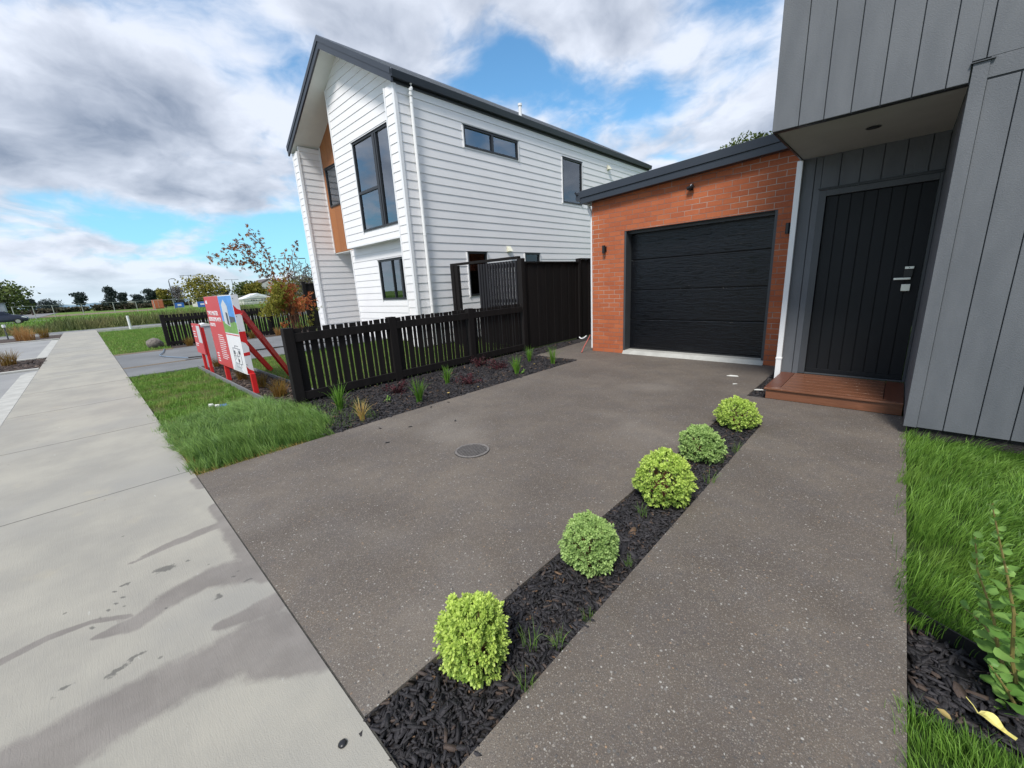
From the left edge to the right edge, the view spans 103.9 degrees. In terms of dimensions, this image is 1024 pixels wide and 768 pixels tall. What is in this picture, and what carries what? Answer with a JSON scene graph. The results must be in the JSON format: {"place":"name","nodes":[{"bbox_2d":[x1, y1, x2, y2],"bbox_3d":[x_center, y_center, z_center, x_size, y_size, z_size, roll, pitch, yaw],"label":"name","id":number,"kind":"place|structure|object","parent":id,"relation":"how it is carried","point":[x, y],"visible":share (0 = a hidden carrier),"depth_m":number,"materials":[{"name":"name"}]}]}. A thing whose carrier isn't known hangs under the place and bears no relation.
{"place":"outdoors","nodes":[
{"label":"outdoors","id":0,"kind":"place"},
{"bbox_2d":[2,313,55,324],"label":"road","id":1,"kind":"structure","parent":0,"point":[37,316],"depth_m":103.25,"materials":[{"name":"grey asphalt"}]},
{"bbox_2d":[0,311,29,323],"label":"parked car","id":2,"kind":"object","parent":1,"relation":"on","point":[9,317],"visible":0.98,"depth_m":44.44,"materials":[{"name":"paint"}]},
{"bbox_2d":[0,301,305,336],"bbox_3d":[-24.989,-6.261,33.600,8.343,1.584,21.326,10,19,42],"label":"rank grass","id":3,"kind":"structure","parent":0,"point":[69,324],"depth_m":28.15,"materials":[{"name":"green plant"}]},
{"bbox_2d":[0,323,60,335],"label":"rank grass","id":4,"kind":"structure","parent":3,"relation":"on","point":[2,332],"depth_m":25.77,"materials":[{"name":"green plant"}]},
{"bbox_2d":[267,272,311,302],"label":"tree","id":5,"kind":"object","parent":3,"relation":"on","point":[292,288],"visible":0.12,"depth_m":52.22,"materials":[{"name":"green plant"}]},
{"bbox_2d":[282,259,312,297],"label":"tree","id":6,"kind":"object","parent":3,"relation":"on","point":[305,275],"visible":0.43,"depth_m":49.94,"materials":[{"name":"green plant"}]},
{"bbox_2d":[0,311,305,338],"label":"side street","id":7,"kind":"structure","parent":0,"point":[5,337],"depth_m":25.82,"materials":[{"name":"grey asphalt"}]},
{"bbox_2d":[127,367,256,428],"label":"verge grass","id":8,"kind":"structure","parent":0,"point":[185,375],"depth_m":6.46,"materials":[{"name":"green plant"}]},
{"bbox_2d":[114,334,382,377],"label":"neighbour driveway","id":9,"kind":"structure","parent":0,"point":[137,359],"depth_m":10.43,"materials":[{"name":"grey concrete"}]},
{"bbox_2d":[249,278,291,300],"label":"distant house","id":10,"kind":"structure","parent":0,"point":[264,282],"depth_m":102.97,"materials":[{"name":"grey tile"}]},
{"bbox_2d":[0,0,783,308],"label":"sky","id":11,"kind":"structure","parent":0,"point":[139,139],"materials":[{"name":"blue"}]},
{"bbox_2d":[251,334,590,395],"bbox_3d":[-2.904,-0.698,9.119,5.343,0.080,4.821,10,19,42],"label":"lawn grass","id":12,"kind":"structure","parent":0,"point":[270,361],"depth_m":8.53,"materials":[{"name":"green plant"}]},
{"bbox_2d":[206,224,322,343],"bbox_3d":[-5.453,-2.046,9.117,1.414,2.975,1.962,-2,14,4],"label":"maple sapling","id":13,"kind":"object","parent":12,"relation":"on","point":[280,298],"visible":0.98,"depth_m":9.30,"materials":[{"name":"green plant"}]},
{"bbox_2d":[450,256,519,344],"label":"slatted gate","id":14,"kind":"structure","parent":12,"relation":"on","point":[502,278],"depth_m":8.75,"materials":[{"name":"black wood"}]},
{"bbox_2d":[292,336,590,435],"bbox_3d":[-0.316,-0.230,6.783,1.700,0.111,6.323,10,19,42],"label":"bark mulch","id":15,"kind":"object","parent":0,"point":[409,400],"visible":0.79,"depth_m":5.77,"materials":[{"name":"black wood"}]},
{"bbox_2d":[326,383,347,410],"bbox_3d":[-2.168,0.151,4.931,0.427,0.400,0.345,-6,14,-10],"label":"strap leaf plant","id":16,"kind":"object","parent":15,"relation":"on","point":[339,400],"visible":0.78,"depth_m":4.94,"materials":[{"name":"green plant"}]},
{"bbox_2d":[306,398,375,429],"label":"stray grass","id":17,"kind":"structure","parent":15,"relation":"on","point":[345,410],"depth_m":4.75,"materials":[{"name":"green plant"}]},
{"bbox_2d":[349,396,370,422],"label":"sedge clump","id":18,"kind":"object","parent":15,"relation":"on","point":[361,414],"visible":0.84,"depth_m":4.50,"materials":[{"name":"plant"}]},
{"bbox_2d":[381,379,407,394],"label":"purple shrub","id":19,"kind":"object","parent":15,"relation":"on","point":[399,388],"visible":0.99,"depth_m":5.58,"materials":[{"name":"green plant"}]},
{"bbox_2d":[280,304,523,405],"bbox_3d":[-1.351,-0.672,6.762,0.110,1.050,4.500,10,19,42],"label":"picket fence","id":20,"kind":"object","parent":15,"relation":"on","point":[296,360],"visible":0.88,"depth_m":6.21,"materials":[{"name":"black wood"}]},
{"bbox_2d":[411,376,426,401],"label":"strap leaf plant","id":21,"kind":"object","parent":15,"relation":"on","point":[418,395],"visible":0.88,"depth_m":5.05,"materials":[{"name":"green plant"}]},
{"bbox_2d":[453,373,482,384],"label":"purple shrub","id":22,"kind":"object","parent":15,"relation":"on","point":[468,380],"visible":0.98,"depth_m":5.87,"materials":[{"name":"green plant"}]},
{"bbox_2d":[469,356,489,367],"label":"purple shrub","id":23,"kind":"object","parent":15,"relation":"on","point":[478,363],"visible":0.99,"depth_m":7.10,"materials":[{"name":"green plant"}]},
{"bbox_2d":[486,358,507,369],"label":"purple shrub","id":24,"kind":"object","parent":15,"relation":"on","point":[496,366],"visible":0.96,"depth_m":6.83,"materials":[{"name":"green plant"}]},
{"bbox_2d":[517,258,590,351],"bbox_3d":[2.717,-2.380,10.818,0.116,1.935,7.393,10,19,42],"label":"tall fence","id":25,"kind":"object","parent":15,"relation":"on","point":[555,300],"visible":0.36,"depth_m":8.98,"materials":[{"name":"black wood"}]},
{"bbox_2d":[12,305,911,415],"bbox_3d":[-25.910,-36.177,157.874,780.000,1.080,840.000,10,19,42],"label":"ground","id":26,"kind":"structure","parent":0,"point":[168,308],"depth_m":94.50,"materials":[{"name":"green plant"}]},
{"bbox_2d":[0,372,23,398],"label":"parking bay","id":27,"kind":"object","parent":26,"relation":"on","point":[7,381],"visible":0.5,"depth_m":8.49,"materials":[{"name":"concrete"}]},
{"bbox_2d":[0,279,40,314],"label":"tree","id":28,"kind":"object","parent":26,"relation":"on","point":[15,293],"visible":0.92,"depth_m":70.61,"materials":[{"name":"green plant"}]},
{"bbox_2d":[0,358,46,371],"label":"bark mulch","id":29,"kind":"object","parent":26,"relation":"on","point":[21,367],"visible":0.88,"depth_m":10.55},
{"bbox_2d":[0,349,19,365],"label":"sedge clump","id":30,"kind":"object","parent":29,"relation":"on","point":[7,359],"visible":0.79,"depth_m":10.80,"materials":[{"name":"brown plant"}]},
{"bbox_2d":[0,340,51,359],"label":"parking bay","id":31,"kind":"object","parent":26,"relation":"on","point":[26,350],"visible":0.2,"depth_m":15.48,"materials":[{"name":"concrete"}]},
{"bbox_2d":[0,335,61,342],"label":"kerb bed","id":32,"kind":"object","parent":26,"relation":"on","point":[36,338],"visible":0.2,"depth_m":20.31,"materials":[{"name":"brown soil"}]},
{"bbox_2d":[4,324,31,340],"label":"sedge clump","id":33,"kind":"object","parent":32,"relation":"on","point":[16,337],"visible":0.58,"depth_m":19.61,"materials":[{"name":"orange plant"}]},
{"bbox_2d":[19,328,35,340],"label":"sedge clump","id":34,"kind":"object","parent":32,"relation":"on","point":[29,336],"visible":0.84,"depth_m":19.21,"materials":[{"name":"orange plant"}]},
{"bbox_2d":[35,298,64,308],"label":"tree","id":35,"kind":"object","parent":26,"relation":"on","point":[46,302],"visible":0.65,"depth_m":154.87,"materials":[{"name":"green plant"}]},
{"bbox_2d":[12,306,90,314],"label":"hedge","id":36,"kind":"object","parent":26,"relation":"on","point":[58,310],"visible":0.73,"depth_m":146.41,"materials":[{"name":"green plant"}]},
{"bbox_2d":[68,291,88,311],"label":"tree","id":37,"kind":"object","parent":26,"relation":"on","point":[79,298],"visible":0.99,"depth_m":127.23,"materials":[{"name":"green plant"}]},
{"bbox_2d":[40,309,156,317],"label":"dry field edge","id":38,"kind":"object","parent":26,"relation":"on","point":[98,313],"visible":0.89,"depth_m":92.92,"materials":[{"name":"beige plant"}]},
{"bbox_2d":[99,285,121,309],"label":"tree","id":39,"kind":"object","parent":26,"relation":"on","point":[110,295],"visible":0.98,"depth_m":131.99,"materials":[{"name":"green plant"}]},
{"bbox_2d":[90,302,135,310],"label":"hedge","id":40,"kind":"object","parent":26,"relation":"on","point":[97,307],"visible":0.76,"depth_m":138.68,"materials":[{"name":"green plant"}]},
{"bbox_2d":[117,292,128,308],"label":"tree","id":41,"kind":"object","parent":26,"relation":"on","point":[122,297],"visible":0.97,"depth_m":137.87,"materials":[{"name":"green plant"}]},
{"bbox_2d":[129,294,145,303],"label":"tree","id":42,"kind":"object","parent":26,"relation":"on","point":[138,298],"visible":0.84,"depth_m":157.74,"materials":[{"name":"green plant"}]},
{"bbox_2d":[11,294,267,318],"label":"temporary fence","id":43,"kind":"object","parent":26,"relation":"on","point":[106,302],"visible":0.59,"depth_m":67.58,"materials":[{"name":"metal"}]},
{"bbox_2d":[140,288,157,305],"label":"tree","id":44,"kind":"object","parent":26,"relation":"on","point":[150,294],"visible":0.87,"depth_m":123.70,"materials":[{"name":"green plant"}]},
{"bbox_2d":[0,301,301,329],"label":"field grass","id":45,"kind":"structure","parent":26,"relation":"on","point":[31,322],"depth_m":57.59,"materials":[{"name":"green plant"}]},
{"bbox_2d":[0,314,304,426],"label":"kerb","id":46,"kind":"structure","parent":26,"relation":"on","point":[11,396],"depth_m":8.62,"materials":[{"name":"concrete"}]},
{"bbox_2d":[133,301,191,308],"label":"hedge","id":47,"kind":"object","parent":26,"relation":"on","point":[149,305],"visible":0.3,"depth_m":149.25,"materials":[{"name":"green plant"}]},
{"bbox_2d":[154,288,175,307],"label":"tree","id":48,"kind":"object","parent":26,"relation":"on","point":[162,295],"visible":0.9,"depth_m":122.41,"materials":[{"name":"green plant"}]},
{"bbox_2d":[167,286,189,302],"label":"tree","id":49,"kind":"object","parent":26,"relation":"on","point":[176,293],"visible":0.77,"depth_m":124.35,"materials":[{"name":"green plant"}]},
{"bbox_2d":[0,330,395,767],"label":"footpath","id":50,"kind":"structure","parent":26,"relation":"on","point":[152,624],"depth_m":1.85,"materials":[{"name":"concrete"}]},
{"bbox_2d":[0,334,184,526],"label":"footpath joint","id":51,"kind":"object","parent":50,"relation":"on","point":[80,438],"visible":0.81,"depth_m":4.08,"materials":[{"name":"grey concrete"}]},
{"bbox_2d":[197,476,398,767],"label":"path joint","id":52,"kind":"object","parent":50,"relation":"on","point":[353,703],"visible":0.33,"depth_m":1.64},
{"bbox_2d":[172,273,238,303],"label":"tree","id":53,"kind":"object","parent":26,"relation":"on","point":[204,287],"visible":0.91,"depth_m":90.78,"materials":[{"name":"green plant"}]},
{"bbox_2d":[98,321,316,354],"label":"neighbour verge","id":54,"kind":"structure","parent":26,"relation":"on","point":[138,342],"depth_m":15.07,"materials":[{"name":"green plant"}]},
{"bbox_2d":[146,338,163,347],"bbox_3d":[-11.717,-1.325,13.140,0.434,0.391,0.440,10,19,42],"label":"boulder","id":55,"kind":"object","parent":54,"relation":"on","point":[154,342],"visible":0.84,"depth_m":13.00,"materials":[{"name":"grey stone"}]},
{"bbox_2d":[172,330,316,347],"bbox_3d":[-9.617,-1.700,14.706,1.540,0.008,4.550,10,19,42],"label":"neighbour bed","id":56,"kind":"object","parent":54,"relation":"on","point":[194,344],"visible":0.29,"depth_m":14.28,"materials":[{"name":"brown soil"}]},
{"bbox_2d":[159,306,308,346],"bbox_3d":[-9.834,-2.191,14.631,0.110,1.080,4.500,10,19,42],"label":"picket fence","id":57,"kind":"object","parent":56,"relation":"on","point":[167,319],"visible":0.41,"depth_m":13.65,"materials":[{"name":"black wood"}]},
{"bbox_2d":[301,282,320,328],"bbox_3d":[-5.622,-3.939,18.834,0.116,1.955,7.813,10,19,42],"label":"tall fence","id":58,"kind":"object","parent":56,"relation":"on","point":[307,287],"visible":0.04,"depth_m":16.23,"materials":[{"name":"black wood"}]},
{"bbox_2d":[231,280,269,296],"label":"tree","id":59,"kind":"object","parent":26,"relation":"on","point":[240,292],"visible":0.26,"depth_m":96.40,"materials":[{"name":"green plant"}]},
{"bbox_2d":[185,407,320,474],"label":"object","id":60,"kind":"object","parent":26,"relation":"on","point":[304,441],"depth_m":4.00,"materials":[{"name":"green plant"}]},
{"bbox_2d":[161,428,307,475],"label":"dry grass","id":61,"kind":"structure","parent":60,"relation":"on","point":[230,462],"depth_m":3.59,"materials":[{"name":"plant"}]},
{"bbox_2d":[151,392,334,474],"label":"long grass","id":62,"kind":"structure","parent":60,"relation":"on","point":[231,421],"depth_m":4.16,"materials":[{"name":"green plant"}]},
{"bbox_2d":[241,281,266,294],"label":"tree","id":63,"kind":"object","parent":26,"relation":"on","point":[255,287],"visible":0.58,"depth_m":94.85,"materials":[{"name":"green plant"}]},
{"bbox_2d":[238,293,269,304],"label":"distant house","id":64,"kind":"structure","parent":26,"relation":"on","point":[246,298],"depth_m":84.86,"materials":[{"name":"white glass"}]},
{"bbox_2d":[286,35,651,346],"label":"white house","id":65,"kind":"structure","parent":26,"relation":"on","point":[412,186],"depth_m":10.77,"materials":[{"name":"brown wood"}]},
{"bbox_2d":[323,163,340,207],"bbox_3d":[-5.121,-6.194,12.636,1.690,1.470,0.952,10,19,42],"label":"window","id":66,"kind":"structure","parent":65,"relation":"in","point":[330,171],"depth_m":12.52,"materials":[{"name":"glass"}]},
{"bbox_2d":[350,122,397,231],"bbox_3d":[-3.126,-5.219,10.473,2.520,2.540,0.952,10,19,42],"label":"window","id":67,"kind":"structure","parent":65,"relation":"in","point":[371,151],"depth_m":10.22,"materials":[{"name":"glass"}]},
{"bbox_2d":[377,256,406,299],"bbox_3d":[-2.869,-2.932,11.239,2.090,1.430,0.952,10,19,42],"label":"window","id":68,"kind":"structure","parent":65,"relation":"in","point":[391,270],"depth_m":11.06,"materials":[{"name":"clear glass"}]},
{"bbox_2d":[466,251,486,295],"bbox_3d":[-1.214,-2.989,11.053,0.952,1.470,1.180,10,19,42],"label":"window","id":69,"kind":"structure","parent":65,"relation":"in","point":[472,255],"depth_m":10.68,"materials":[{"name":"glass"}]},
{"bbox_2d":[462,123,517,159],"bbox_3d":[-0.835,-6.345,10.820,0.952,0.820,2.470,10,19,42],"label":"window","id":70,"kind":"structure","parent":65,"relation":"in","point":[475,138],"depth_m":10.47,"materials":[{"name":"glass"}]},
{"bbox_2d":[524,252,539,260],"bbox_3d":[0.327,-3.471,12.621,0.952,1.470,1.180,10,19,42],"label":"window","id":71,"kind":"structure","parent":65,"relation":"in","point":[528,256],"depth_m":12.23,"materials":[{"name":"glass"}]},
{"bbox_2d":[562,156,582,204],"bbox_3d":[1.662,-6.662,13.450,0.952,1.680,1.590,10,19,42],"label":"window","id":72,"kind":"structure","parent":65,"relation":"in","point":[572,168],"depth_m":13.15,"materials":[{"name":"clear glass"}]},
{"bbox_2d":[719,130,772,149],"bbox_3d":[12.380,-8.350,20.223,4.171,7.975,3.975,10,19,42],"label":"tree","id":73,"kind":"object","parent":26,"relation":"on","point":[747,139],"visible":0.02,"depth_m":19.17,"materials":[{"name":"green plant"}]},
{"bbox_2d":[772,0,1023,453],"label":"grey house","id":74,"kind":"structure","parent":26,"relation":"on","point":[920,103],"depth_m":3.17,"materials":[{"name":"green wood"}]},
{"bbox_2d":[805,180,938,379],"bbox_3d":[3.885,-1.067,4.423,0.866,2.002,0.130,10,19,42],"label":"front door","id":75,"kind":"structure","parent":74,"relation":"in","point":[874,242],"depth_m":4.40,"materials":[{"name":"wood"}]},
{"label":"sign bed soil","id":76,"kind":"structure","parent":26,"relation":"on","visible":0},
{"bbox_2d":[191,323,213,372],"bbox_3d":[-6.207,-0.702,8.039,0.790,1.015,0.069,10,19,42],"label":"sign board","id":77,"kind":"object","parent":76,"relation":"on","point":[200,339],"visible":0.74,"depth_m":7.85,"materials":[{"name":"red paint"}]},
{"bbox_2d":[197,365,275,403],"bbox_3d":[-4.974,-0.032,7.012,5.260,0.085,0.022,10,19,42],"label":"garden edging","id":78,"kind":"object","parent":76,"relation":"on","point":[217,376],"visible":0.43,"depth_m":6.78,"materials":[{"name":"grey concrete"}]},
{"bbox_2d":[203,294,288,392],"bbox_3d":[-4.390,-0.763,6.862,2.096,1.510,0.886,10,19,42],"label":"sign board","id":79,"kind":"object","parent":76,"relation":"on","point":[227,317],"visible":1,"depth_m":6.27,"materials":[{"name":"red paint"}]},
{"bbox_2d":[202,365,320,402],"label":"bark mulch","id":80,"kind":"object","parent":76,"relation":"on","point":[248,385],"visible":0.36,"depth_m":6.77,"materials":[{"name":"brown wood"}]},
{"bbox_2d":[199,323,221,366],"bbox_3d":[-6.618,-0.853,8.731,0.330,0.955,0.300,10,19,42],"label":"letterbox","id":81,"kind":"object","parent":80,"relation":"on","point":[209,339],"visible":0.2,"depth_m":8.62,"materials":[{"name":"white plastic"}]},
{"bbox_2d":[247,372,266,387],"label":"sedge clump","id":82,"kind":"object","parent":80,"relation":"on","point":[260,383],"visible":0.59,"depth_m":6.44,"materials":[{"name":"brown plant"}]},
{"bbox_2d":[262,375,290,396],"bbox_3d":[-3.367,0.028,5.816,0.485,0.341,0.502,10,19,42],"label":"sedge clump","id":83,"kind":"object","parent":76,"relation":"on","point":[280,391],"visible":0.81,"depth_m":5.79,"materials":[{"name":"brown plant"}]},
{"bbox_2d":[253,368,312,389],"bbox_3d":[-4.541,-0.168,7.453,5.260,0.085,0.020,10,19,42],"label":"garden edging","id":84,"kind":"object","parent":76,"relation":"on","point":[272,375],"visible":0.21,"depth_m":7.25,"materials":[{"name":"grey concrete"}]},
{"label":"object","id":85,"kind":"structure","parent":26,"relation":"on","visible":0},
{"bbox_2d":[747,373,773,397],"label":"bark mulch","id":86,"kind":"object","parent":85,"relation":"on","point":[759,393],"visible":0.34,"depth_m":4.82,"materials":[{"name":"black wood"}]},
{"bbox_2d":[764,372,903,415],"bbox_3d":[3.526,0.071,4.411,1.123,0.125,0.915,10,19,42],"label":"timber step","id":87,"kind":"object","parent":85,"relation":"on","point":[884,397],"visible":1,"depth_m":4.22,"materials":[{"name":"brown wood"}]},
{"bbox_2d":[197,340,782,717],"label":"driveway","id":88,"kind":"structure","parent":0,"point":[369,548],"depth_m":2.84,"materials":[{"name":"concrete"}]},
{"bbox_2d":[454,443,489,457],"bbox_3d":[-0.349,0.581,3.507,0.308,0.007,0.308,10,19,42],"label":"manhole cover","id":89,"kind":"object","parent":88,"relation":"on","point":[473,450],"visible":1,"depth_m":3.50,"materials":[{"name":"metal"}]},
{"bbox_2d":[574,134,867,365],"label":"brick garage","id":90,"kind":"structure","parent":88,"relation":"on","point":[688,258],"depth_m":6.46,"materials":[{"name":"orange brick"}]},
{"bbox_2d":[630,215,774,357],"bbox_3d":[3.032,-1.559,6.697,2.236,2.089,0.070,10,19,42],"label":"garage door","id":91,"kind":"structure","parent":90,"relation":"in","point":[701,289],"depth_m":6.57,"materials":[{"name":"black metal"}]},
{"bbox_2d":[359,418,761,767],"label":"bark mulch","id":92,"kind":"object","parent":0,"point":[399,710],"visible":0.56,"depth_m":1.60,"materials":[{"name":"black wood"}]},
{"bbox_2d":[432,590,511,689],"bbox_3d":[-0.152,0.943,1.511,0.273,0.322,0.273,10,19,42],"label":"round shrub","id":93,"kind":"object","parent":92,"relation":"on","point":[465,633],"visible":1,"depth_m":1.45,"materials":[{"name":"green plant"}]},
{"bbox_2d":[557,509,619,578],"bbox_3d":[0.392,0.797,2.011,0.315,0.301,0.315,10,19,42],"label":"round shrub","id":94,"kind":"object","parent":92,"relation":"on","point":[583,529],"visible":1,"depth_m":1.94,"materials":[{"name":"green plant"}]},
{"bbox_2d":[631,447,698,508],"bbox_3d":[0.963,0.588,2.545,0.407,0.384,0.403,10,19,42],"label":"round shrub","id":95,"kind":"object","parent":92,"relation":"on","point":[679,466],"visible":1,"depth_m":2.46,"materials":[{"name":"green plant"}]},
{"bbox_2d":[678,424,727,465],"bbox_3d":[1.467,0.465,3.105,0.336,0.294,0.359,-4,14,-2],"label":"round shrub","id":96,"kind":"object","parent":92,"relation":"on","point":[698,444],"visible":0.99,"depth_m":3.04,"materials":[{"name":"green plant"}]},
{"bbox_2d":[712,395,762,431],"bbox_3d":[2.083,0.271,3.703,0.383,0.310,0.379,-10,16,-24],"label":"round shrub","id":97,"kind":"object","parent":92,"relation":"on","point":[736,404],"visible":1,"depth_m":3.63,"materials":[{"name":"green plant"}]},
{"bbox_2d":[459,400,906,767],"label":"entry path","id":98,"kind":"structure","parent":0,"point":[746,615],"depth_m":1.59,"materials":[{"name":"concrete"}]},
{"bbox_2d":[884,689,1023,767],"bbox_3d":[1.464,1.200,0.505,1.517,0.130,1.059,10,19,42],"label":"lawn grass","id":99,"kind":"structure","parent":0,"point":[941,737],"depth_m":1.19,"materials":[{"name":"green plant"}]},
{"bbox_2d":[891,427,1023,659],"bbox_3d":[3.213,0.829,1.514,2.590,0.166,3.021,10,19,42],"label":"lawn grass","id":100,"kind":"structure","parent":0,"point":[921,526],"depth_m":2.17,"materials":[{"name":"green plant"}]},
{"bbox_2d":[907,606,988,669],"bbox_3d":[2.480,1.218,0.401,0.087,0.075,3.071,-13,17,-33],"label":"bed edging","id":101,"kind":"object","parent":100,"relation":"on","point":[952,636],"visible":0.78,"depth_m":1.53,"materials":[{"name":"black plastic"}]},
{"bbox_2d":[907,622,1023,759],"bbox_3d":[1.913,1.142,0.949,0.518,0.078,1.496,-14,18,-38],"label":"bark mulch","id":102,"kind":"object","parent":0,"point":[969,683],"visible":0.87,"depth_m":1.36,"materials":[{"name":"black wood"}]},
{"bbox_2d":[966,697,1017,740],"bbox_3d":[1.461,1.022,1.224,0.040,0.021,0.120,-7,15,-15],"label":"fallen leaf","id":103,"kind":"object","parent":102,"relation":"on","point":[993,719],"visible":1,"depth_m":1.22,"materials":[{"name":"yellow plant"}]},
{"bbox_2d":[960,499,1023,716],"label":"leafy plant","id":104,"kind":"object","parent":102,"relation":"on","point":[1005,679],"visible":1,"depth_m":1.31,"materials":[{"name":"green plant"}]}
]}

